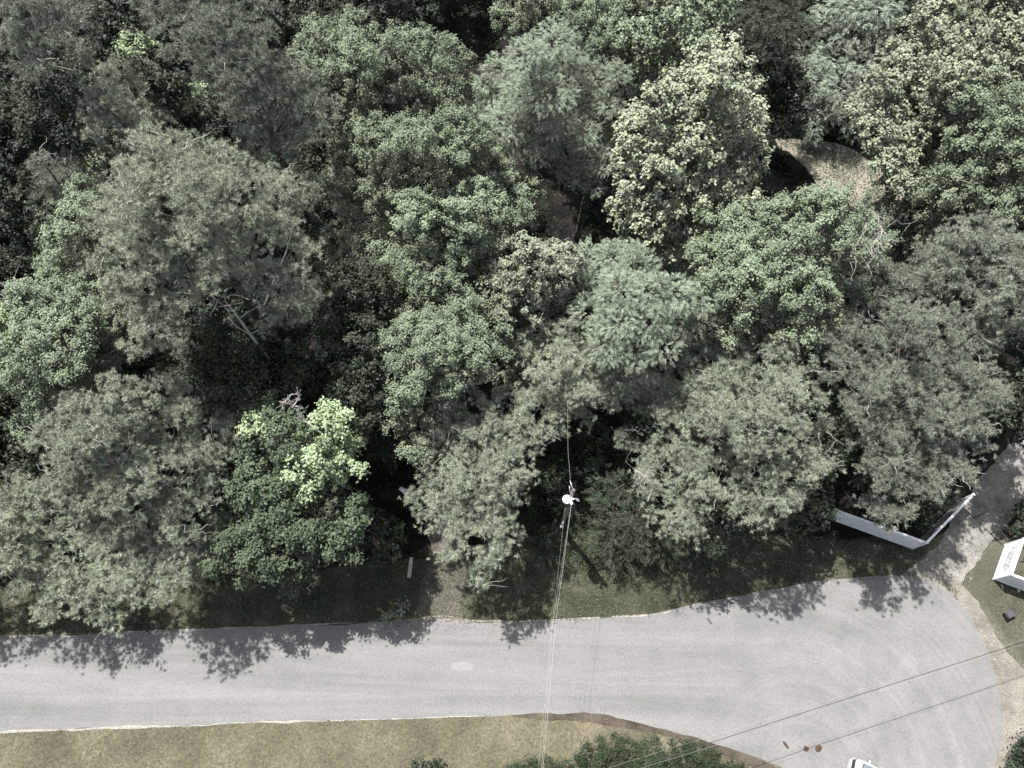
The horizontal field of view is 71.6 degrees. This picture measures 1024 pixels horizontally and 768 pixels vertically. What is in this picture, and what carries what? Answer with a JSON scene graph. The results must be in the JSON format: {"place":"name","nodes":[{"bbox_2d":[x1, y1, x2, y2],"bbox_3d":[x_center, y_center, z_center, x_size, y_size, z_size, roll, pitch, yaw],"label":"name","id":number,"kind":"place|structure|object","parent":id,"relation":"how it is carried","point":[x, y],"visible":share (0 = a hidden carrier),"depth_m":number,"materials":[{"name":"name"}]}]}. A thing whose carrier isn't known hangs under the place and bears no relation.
{"place":"outdoors","nodes":[
{"label":"outdoors","id":0,"kind":"place"},
{"bbox_2d":[0,715,781,767],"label":"lawn","id":1,"kind":"structure","parent":0,"point":[434,733],"depth_m":42.73,"materials":[{"name":"green plant"}]},
{"bbox_2d":[498,752,568,767],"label":"leafy shrub","id":2,"kind":"object","parent":1,"relation":"on","point":[532,763],"visible":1,"depth_m":41.31,"materials":[{"name":"green plant"}]},
{"bbox_2d":[562,729,682,767],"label":"leafy shrub","id":3,"kind":"object","parent":1,"relation":"on","point":[601,755],"visible":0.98,"depth_m":41.10,"materials":[{"name":"green plant"}]},
{"bbox_2d":[505,712,775,767],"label":"soil edge","id":4,"kind":"object","parent":1,"relation":"on","point":[595,718],"visible":0.92,"depth_m":43.29,"materials":[{"name":"brown soil"}]},
{"bbox_2d":[661,736,746,767],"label":"leafy shrub","id":5,"kind":"object","parent":1,"relation":"on","point":[707,761],"visible":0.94,"depth_m":40.95,"materials":[{"name":"green plant"}]},
{"bbox_2d":[414,497,465,618],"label":"dirt track","id":6,"kind":"structure","parent":0,"point":[437,540],"depth_m":46.87,"materials":[{"name":"brown soil"}]},
{"bbox_2d":[0,521,944,635],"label":"grass verge","id":7,"kind":"object","parent":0,"point":[523,565],"depth_m":46.59,"materials":[{"name":"green plant"}]},
{"bbox_2d":[379,595,411,625],"bbox_3d":[-7.494,14.506,45.495,1.961,1.305,1.945,1,66,0],"label":"leafy shrub","id":8,"kind":"object","parent":7,"relation":"on","point":[391,613],"visible":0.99,"depth_m":45.24,"materials":[{"name":"green plant"}]},
{"bbox_2d":[582,455,685,581],"bbox_3d":[6.797,8.836,46.021,5.775,5.002,9.091,-37,71,-16],"label":"fern shrub","id":9,"kind":"object","parent":7,"relation":"on","point":[626,523],"visible":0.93,"depth_m":45.21,"materials":[{"name":"green plant"}]},
{"bbox_2d":[670,484,748,559],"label":"understory tree","id":10,"kind":"object","parent":7,"relation":"on","point":[731,527],"visible":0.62,"depth_m":42.03,"materials":[{"name":"green plant"}]},
{"bbox_2d":[0,575,1002,767],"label":"road","id":11,"kind":"structure","parent":0,"point":[728,667],"depth_m":44.43,"materials":[{"name":"grey asphalt"}]},
{"bbox_2d":[0,716,492,732],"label":"road edge","id":12,"kind":"object","parent":11,"relation":"on","point":[150,726],"visible":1,"depth_m":43.07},
{"bbox_2d":[7,604,694,636],"bbox_3d":[-11.054,15.490,45.541,46.718,0.001,0.671,-2,66,-2],"label":"road edge","id":13,"kind":"object","parent":11,"relation":"on","point":[643,615],"visible":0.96,"depth_m":45.59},
{"bbox_2d":[3,572,959,654],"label":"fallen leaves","id":14,"kind":"object","parent":11,"relation":"on","point":[418,618],"depth_m":45.75,"materials":[{"name":"brown plant"}]},
{"bbox_2d":[0,0,1023,589],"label":"forest floor","id":15,"kind":"structure","parent":0,"point":[412,540],"depth_m":53.92,"materials":[{"name":"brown plant"}]},
{"bbox_2d":[0,248,48,321],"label":"understory tree","id":16,"kind":"object","parent":15,"relation":"on","point":[8,275],"visible":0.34,"depth_m":49.41,"materials":[{"name":"green plant"}]},
{"bbox_2d":[0,377,50,457],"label":"understory tree","id":17,"kind":"object","parent":15,"relation":"on","point":[6,406],"visible":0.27,"depth_m":44.67,"materials":[{"name":"green plant"}]},
{"bbox_2d":[0,430,67,507],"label":"understory tree","id":18,"kind":"object","parent":15,"relation":"on","point":[16,459],"visible":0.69,"depth_m":43.26,"materials":[{"name":"green plant"}]},
{"bbox_2d":[0,0,100,150],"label":"pine tree","id":19,"kind":"object","parent":15,"relation":"on","point":[56,17],"visible":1,"depth_m":38.15,"materials":[{"name":"green plant"}]},
{"bbox_2d":[0,298,106,429],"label":"broadleaf tree","id":20,"kind":"object","parent":15,"relation":"on","point":[3,321],"visible":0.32,"depth_m":39.31,"materials":[{"name":"green plant"}]},
{"bbox_2d":[0,49,121,272],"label":"broadleaf tree","id":21,"kind":"object","parent":15,"relation":"on","point":[11,144],"visible":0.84,"depth_m":45.18,"materials":[{"name":"green plant"}]},
{"bbox_2d":[0,467,149,638],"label":"pine tree","id":22,"kind":"object","parent":15,"relation":"on","point":[63,587],"visible":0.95,"depth_m":41.65,"materials":[{"name":"green plant"}]},
{"bbox_2d":[11,139,146,285],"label":"pine tree","id":23,"kind":"object","parent":15,"relation":"on","point":[57,179],"visible":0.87,"depth_m":43.85,"materials":[{"name":"green plant"}]},
{"bbox_2d":[0,266,167,442],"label":"broadleaf tree","id":24,"kind":"object","parent":15,"relation":"on","point":[41,360],"visible":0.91,"depth_m":38.05,"materials":[{"name":"green plant"}]},
{"bbox_2d":[54,0,140,32],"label":"understory tree","id":25,"kind":"object","parent":15,"relation":"on","point":[94,3],"visible":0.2,"depth_m":60.26,"materials":[{"name":"green plant"}]},
{"bbox_2d":[28,145,171,330],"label":"broadleaf tree","id":26,"kind":"object","parent":15,"relation":"on","point":[69,243],"visible":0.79,"depth_m":41.73,"materials":[{"name":"green plant"}]},
{"bbox_2d":[61,0,175,103],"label":"understory tree","id":27,"kind":"object","parent":15,"relation":"on","point":[115,18],"visible":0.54,"depth_m":55.78,"materials":[{"name":"green plant"}]},
{"bbox_2d":[96,124,150,188],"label":"understory tree","id":28,"kind":"object","parent":15,"relation":"on","point":[123,147],"visible":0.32,"depth_m":55.18,"materials":[{"name":"green plant"}]},
{"bbox_2d":[7,367,244,561],"bbox_3d":[-20.630,5.497,41.395,11.194,15.676,9.909,1,66,0],"label":"pine tree","id":29,"kind":"object","parent":15,"relation":"on","point":[65,443],"visible":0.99,"depth_m":37.58,"materials":[{"name":"green plant"}]},
{"bbox_2d":[65,52,195,219],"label":"pine tree","id":30,"kind":"object","parent":15,"relation":"on","point":[125,105],"visible":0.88,"depth_m":43.58,"materials":[{"name":"green plant"}]},
{"bbox_2d":[104,343,194,413],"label":"understory tree","id":31,"kind":"object","parent":15,"relation":"on","point":[141,370],"visible":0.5,"depth_m":43.99,"materials":[{"name":"green plant"}]},
{"bbox_2d":[101,508,238,610],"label":"pine tree","id":32,"kind":"object","parent":15,"relation":"on","point":[177,549],"visible":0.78,"depth_m":39.29,"materials":[{"name":"green plant"}]},
{"bbox_2d":[111,22,240,216],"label":"broadleaf tree","id":33,"kind":"object","parent":15,"relation":"on","point":[188,104],"visible":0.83,"depth_m":45.74,"materials":[{"name":"green plant"}]},
{"bbox_2d":[71,109,333,374],"bbox_3d":[-15.640,-4.972,41.728,11.795,23.779,10.567,-11,66,-5],"label":"pine tree","id":34,"kind":"object","parent":15,"relation":"on","point":[203,224],"visible":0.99,"depth_m":34.34,"materials":[{"name":"green plant"}]},
{"bbox_2d":[176,89,256,176],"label":"understory tree","id":35,"kind":"object","parent":15,"relation":"on","point":[219,130],"visible":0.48,"depth_m":54.27,"materials":[{"name":"green plant"}]},
{"bbox_2d":[178,266,280,339],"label":"understory tree","id":36,"kind":"object","parent":15,"relation":"on","point":[224,294],"visible":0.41,"depth_m":45.94,"materials":[{"name":"green plant"}]},
{"bbox_2d":[128,0,344,262],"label":"pine tree","id":37,"kind":"object","parent":15,"relation":"on","point":[214,13],"visible":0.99,"depth_m":37.98,"materials":[{"name":"green plant"}]},
{"bbox_2d":[207,437,265,487],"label":"understory tree","id":38,"kind":"object","parent":15,"relation":"on","point":[229,477],"visible":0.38,"depth_m":43.92,"materials":[{"name":"green plant"}]},
{"bbox_2d":[164,289,343,423],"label":"broadleaf tree","id":39,"kind":"object","parent":15,"relation":"on","point":[254,360],"visible":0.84,"depth_m":39.67,"materials":[{"name":"green plant"}]},
{"bbox_2d":[209,295,301,400],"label":"dead tree","id":40,"kind":"object","parent":15,"relation":"on","point":[247,331],"visible":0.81,"depth_m":36.86,"materials":[{"name":"grey plant"}]},
{"bbox_2d":[195,368,375,607],"bbox_3d":[-12.480,6.250,42.278,10.050,13.602,13.104,1,66,0],"label":"broadleaf tree","id":41,"kind":"object","parent":15,"relation":"on","point":[267,559],"visible":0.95,"depth_m":39.15,"materials":[{"name":"green plant"}]},
{"bbox_2d":[260,380,320,435],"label":"understory tree","id":42,"kind":"object","parent":15,"relation":"on","point":[308,402],"visible":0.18,"depth_m":44.51,"materials":[{"name":"green plant"}]},
{"bbox_2d":[250,0,331,86],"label":"understory tree","id":43,"kind":"object","parent":15,"relation":"on","point":[288,35],"visible":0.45,"depth_m":58.25,"materials":[{"name":"green plant"}]},
{"bbox_2d":[250,99,366,197],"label":"understory tree","id":44,"kind":"object","parent":15,"relation":"on","point":[314,152],"visible":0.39,"depth_m":52.90,"materials":[{"name":"green plant"}]},
{"bbox_2d":[267,165,361,272],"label":"understory tree","id":45,"kind":"object","parent":15,"relation":"on","point":[316,208],"visible":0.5,"depth_m":50.06,"materials":[{"name":"green plant"}]},
{"bbox_2d":[302,254,404,461],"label":"broadleaf tree","id":46,"kind":"object","parent":15,"relation":"on","point":[355,309],"visible":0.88,"depth_m":40.76,"materials":[{"name":"green plant"}]},
{"bbox_2d":[283,0,441,119],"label":"broadleaf tree","id":47,"kind":"object","parent":15,"relation":"on","point":[389,9],"visible":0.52,"depth_m":48.40,"materials":[{"name":"green plant"}]},
{"bbox_2d":[343,502,407,567],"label":"understory tree","id":48,"kind":"object","parent":15,"relation":"on","point":[381,525],"visible":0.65,"depth_m":42.29,"materials":[{"name":"green plant"}]},
{"bbox_2d":[284,4,476,237],"bbox_3d":[-8.319,-16.803,49.038,13.061,20.337,10.302,-6,66,-3],"label":"broadleaf tree","id":49,"kind":"object","parent":15,"relation":"on","point":[416,53],"visible":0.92,"depth_m":42.01,"materials":[{"name":"green plant"}]},
{"bbox_2d":[370,413,429,474],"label":"understory tree","id":50,"kind":"object","parent":15,"relation":"on","point":[388,442],"visible":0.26,"depth_m":43.41,"materials":[{"name":"green plant"}]},
{"bbox_2d":[315,103,518,266],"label":"broadleaf tree","id":51,"kind":"object","parent":15,"relation":"on","point":[461,155],"visible":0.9,"depth_m":41.43,"materials":[{"name":"green plant"}]},
{"bbox_2d":[318,167,547,301],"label":"broadleaf tree","id":52,"kind":"object","parent":15,"relation":"on","point":[465,224],"visible":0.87,"depth_m":42.51,"materials":[{"name":"green plant"}]},
{"bbox_2d":[367,237,503,360],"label":"broadleaf tree","id":53,"kind":"object","parent":15,"relation":"on","point":[445,282],"visible":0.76,"depth_m":42.25,"materials":[{"name":"green plant"}]},
{"bbox_2d":[362,287,517,467],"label":"broadleaf tree","id":54,"kind":"object","parent":15,"relation":"on","point":[455,341],"visible":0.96,"depth_m":39.72,"materials":[{"name":"green plant"}]},
{"bbox_2d":[398,376,579,592],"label":"pine tree","id":55,"kind":"object","parent":15,"relation":"on","point":[488,475],"visible":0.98,"depth_m":40.88,"materials":[{"name":"green plant"}]},
{"bbox_2d":[474,360,512,410],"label":"understory tree","id":56,"kind":"object","parent":15,"relation":"on","point":[483,386],"visible":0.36,"depth_m":47.27,"materials":[{"name":"green plant"}]},
{"bbox_2d":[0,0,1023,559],"bbox_3d":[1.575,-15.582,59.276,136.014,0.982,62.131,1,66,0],"label":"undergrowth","id":57,"kind":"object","parent":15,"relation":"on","point":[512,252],"visible":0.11,"depth_m":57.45,"materials":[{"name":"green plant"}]},
{"bbox_2d":[493,210,549,259],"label":"understory tree","id":58,"kind":"object","parent":15,"relation":"on","point":[541,228],"visible":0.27,"depth_m":52.05,"materials":[{"name":"green plant"}]},
{"bbox_2d":[466,14,596,231],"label":"feathery tree","id":59,"kind":"object","parent":15,"relation":"on","point":[535,83],"visible":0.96,"depth_m":44.67,"materials":[{"name":"green plant"}]},
{"bbox_2d":[473,229,589,367],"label":"broadleaf tree","id":60,"kind":"object","parent":15,"relation":"on","point":[511,284],"visible":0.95,"depth_m":41.88,"materials":[{"name":"green plant"}]},
{"bbox_2d":[496,312,622,433],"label":"pine tree","id":61,"kind":"object","parent":15,"relation":"on","point":[580,392],"visible":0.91,"depth_m":43.00,"materials":[{"name":"green plant"}]},
{"bbox_2d":[559,481,579,529],"bbox_3d":[3.245,7.949,44.163,0.786,9.032,1.150,-30,69,-13],"label":"utility pole","id":62,"kind":"object","parent":15,"relation":"on","point":[566,504],"visible":0.99,"depth_m":41.25,"materials":[{"name":"grey wood"}]},
{"bbox_2d":[488,0,651,154],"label":"broadleaf tree","id":63,"kind":"object","parent":15,"relation":"on","point":[604,37],"visible":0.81,"depth_m":47.48,"materials":[{"name":"feather leaves"},{"name":"bark"}]},
{"bbox_2d":[555,51,635,241],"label":"feathery tree","id":64,"kind":"object","parent":15,"relation":"on","point":[594,129],"visible":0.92,"depth_m":46.66,"materials":[{"name":"green plant"}]},
{"bbox_2d":[543,48,654,158],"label":"understory tree","id":65,"kind":"object","parent":15,"relation":"on","point":[624,96],"visible":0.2,"depth_m":55.47,"materials":[{"name":"green plant"}]},
{"bbox_2d":[568,157,641,257],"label":"understory tree","id":66,"kind":"object","parent":15,"relation":"on","point":[592,221],"visible":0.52,"depth_m":51.17,"materials":[{"name":"green plant"}]},
{"bbox_2d":[525,417,698,574],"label":"clearing undergrowth","id":67,"kind":"object","parent":15,"relation":"on","point":[573,526],"visible":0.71,"depth_m":48.69,"materials":[{"name":"green plant"}]},
{"bbox_2d":[558,236,727,414],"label":"feathery tree","id":68,"kind":"object","parent":15,"relation":"on","point":[611,273],"visible":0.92,"depth_m":41.15,"materials":[{"name":"green plant"}]},
{"bbox_2d":[619,409,673,465],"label":"understory tree","id":69,"kind":"object","parent":15,"relation":"on","point":[639,423],"visible":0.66,"depth_m":44.91,"materials":[{"name":"green plant"}]},
{"bbox_2d":[615,0,742,167],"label":"broadleaf tree","id":70,"kind":"object","parent":15,"relation":"on","point":[661,50],"visible":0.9,"depth_m":46.46,"materials":[{"name":"green plant"}]},
{"bbox_2d":[601,27,775,286],"bbox_3d":[11.074,-13.074,47.367,10.296,20.668,11.285,1,66,0],"label":"broadleaf tree","id":71,"kind":"object","parent":15,"relation":"on","point":[688,182],"visible":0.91,"depth_m":42.80,"materials":[{"name":"green plant"}]},
{"bbox_2d":[611,319,845,556],"bbox_3d":[12.070,3.088,43.292,11.717,14.794,13.882,-11,66,-5],"label":"pine tree","id":72,"kind":"object","parent":15,"relation":"on","point":[774,409],"visible":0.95,"depth_m":40.87,"materials":[{"name":"green plant"}]},
{"bbox_2d":[689,0,775,74],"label":"understory tree","id":73,"kind":"object","parent":15,"relation":"on","point":[751,51],"visible":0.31,"depth_m":58.35,"materials":[{"name":"green plant"}]},
{"bbox_2d":[715,0,826,133],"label":"feathery tree","id":74,"kind":"object","parent":15,"relation":"on","point":[777,27],"visible":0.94,"depth_m":51.16,"materials":[{"name":"green plant"}]},
{"bbox_2d":[740,54,816,149],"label":"understory tree","id":75,"kind":"object","parent":15,"relation":"on","point":[794,83],"visible":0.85,"depth_m":55.71,"materials":[{"name":"green plant"}]},
{"bbox_2d":[681,178,901,366],"bbox_3d":[16.412,-5.207,45.478,12.893,17.720,10.240,1,66,0],"label":"broadleaf tree","id":76,"kind":"object","parent":15,"relation":"on","point":[779,259],"visible":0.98,"depth_m":40.48,"materials":[{"name":"green plant"}]},
{"bbox_2d":[768,478,840,533],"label":"understory tree","id":77,"kind":"object","parent":15,"relation":"on","point":[831,514],"visible":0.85,"depth_m":43.27,"materials":[{"name":"green plant"}]},
{"bbox_2d":[779,415,889,520],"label":"understory tree","id":78,"kind":"object","parent":15,"relation":"on","point":[828,439],"visible":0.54,"depth_m":42.20,"materials":[{"name":"green plant"}]},
{"bbox_2d":[794,333,880,434],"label":"understory tree","id":79,"kind":"object","parent":15,"relation":"on","point":[833,397],"visible":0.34,"depth_m":46.80,"materials":[{"name":"green plant"}]},
{"bbox_2d":[798,263,876,344],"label":"understory tree","id":80,"kind":"object","parent":15,"relation":"on","point":[870,297],"visible":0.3,"depth_m":47.33,"materials":[{"name":"green plant"}]},
{"bbox_2d":[788,0,905,147],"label":"broadleaf tree","id":81,"kind":"object","parent":15,"relation":"on","point":[824,96],"visible":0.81,"depth_m":58.60,"materials":[{"name":"green plant"}]},
{"bbox_2d":[821,204,916,281],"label":"dead tree","id":82,"kind":"object","parent":15,"relation":"on","point":[876,234],"visible":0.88,"depth_m":39.23,"materials":[{"name":"grey plant"}]},
{"bbox_2d":[858,228,929,305],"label":"understory tree","id":83,"kind":"object","parent":15,"relation":"on","point":[873,274],"visible":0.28,"depth_m":49.30,"materials":[{"name":"green plant"}]},
{"bbox_2d":[821,493,975,548],"bbox_3d":[26.177,9.482,47.570,9.944,1.968,2.986,-5,66,-3],"label":"white fence","id":84,"kind":"object","parent":15,"relation":"on","point":[869,527],"visible":0.81,"depth_m":47.40,"materials":[{"name":"paint"}]},
{"bbox_2d":[869,0,930,67],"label":"understory tree","id":85,"kind":"object","parent":15,"relation":"on","point":[907,9],"visible":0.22,"depth_m":60.95,"materials":[{"name":"green plant"}]},
{"bbox_2d":[851,168,949,274],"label":"broadleaf tree","id":86,"kind":"object","parent":15,"relation":"on","point":[902,206],"visible":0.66,"depth_m":47.41,"materials":[{"name":"green plant"}]},
{"bbox_2d":[808,255,1021,532],"bbox_3d":[23.052,0.468,44.253,13.667,15.385,15.134,-24,68,-11],"label":"pine tree","id":87,"kind":"object","parent":15,"relation":"on","point":[903,434],"visible":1,"depth_m":39.98,"materials":[{"name":"green plant"}]},
{"bbox_2d":[883,482,960,534],"bbox_3d":[27.065,8.056,47.547,3.732,3.231,4.403,42,72,16],"label":"leafy shrub","id":88,"kind":"object","parent":15,"relation":"on","point":[934,512],"visible":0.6,"depth_m":46.78,"materials":[{"name":"green plant"}]},
{"bbox_2d":[838,0,1023,199],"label":"broadleaf tree","id":89,"kind":"object","parent":15,"relation":"on","point":[961,53],"visible":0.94,"depth_m":44.39,"materials":[{"name":"green plant"}]},
{"bbox_2d":[876,64,1023,276],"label":"broadleaf tree","id":90,"kind":"object","parent":15,"relation":"on","point":[969,176],"visible":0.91,"depth_m":42.72,"materials":[{"name":"green plant"}]},
{"bbox_2d":[878,209,1023,367],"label":"pine tree","id":91,"kind":"object","parent":15,"relation":"on","point":[996,279],"visible":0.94,"depth_m":41.01,"materials":[{"name":"green plant"}]},
{"bbox_2d":[945,324,1023,453],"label":"broadleaf tree","id":92,"kind":"object","parent":15,"relation":"on","point":[1014,424],"visible":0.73,"depth_m":43.37,"materials":[{"name":"green plant"}]},
{"bbox_2d":[55,413,1023,590],"bbox_3d":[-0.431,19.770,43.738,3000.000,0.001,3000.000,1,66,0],"label":"ground","id":93,"kind":"structure","parent":0,"point":[965,489],"depth_m":48.34,"materials":[{"name":"green plant"}]},
{"bbox_2d":[666,122,804,318],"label":"creek","id":94,"kind":"structure","parent":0,"point":[783,179],"depth_m":60.55,"materials":[{"name":"black liquid"}]},
{"bbox_2d":[775,138,904,216],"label":"sandbank","id":95,"kind":"structure","parent":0,"point":[830,147],"depth_m":61.49,"materials":[{"name":"beige sand"}]},
{"bbox_2d":[783,142,891,204],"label":"bank weeds","id":96,"kind":"object","parent":95,"relation":"on","point":[830,167],"visible":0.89,"depth_m":61.38,"materials":[{"name":"brown plant"}]},
{"bbox_2d":[901,427,1023,583],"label":"gravel driveway","id":97,"kind":"structure","parent":0,"point":[984,479],"depth_m":48.76,"materials":[{"name":"grey gravel"}]},
{"bbox_2d":[905,442,1023,765],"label":"loose gravel","id":98,"kind":"structure","parent":97,"relation":"on","point":[972,576],"depth_m":47.60,"materials":[{"name":"grey gravel"}]},
{"bbox_2d":[910,572,1023,767],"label":"gravel shoulder","id":99,"kind":"object","parent":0,"point":[1007,698],"visible":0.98,"depth_m":44.85},
{"bbox_2d":[961,534,1023,767],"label":"front lawn","id":100,"kind":"structure","parent":0,"point":[985,567],"depth_m":46.67,"materials":[{"name":"green plant"}]},
{"bbox_2d":[992,538,1023,590],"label":"sign","id":101,"kind":"object","parent":100,"relation":"on","point":[1006,565],"visible":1,"depth_m":46.53,"materials":[{"name":"paint"}]},
{"bbox_2d":[1002,724,1023,767],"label":"leafy shrub","id":102,"kind":"object","parent":100,"relation":"on","point":[1020,749],"visible":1,"depth_m":41.50,"materials":[{"name":"green plant"}]},
{"bbox_2d":[1005,497,1023,547],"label":"leafy shrub","id":103,"kind":"object","parent":100,"relation":"on","point":[1018,527],"visible":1,"depth_m":47.38,"materials":[{"name":"green plant"}]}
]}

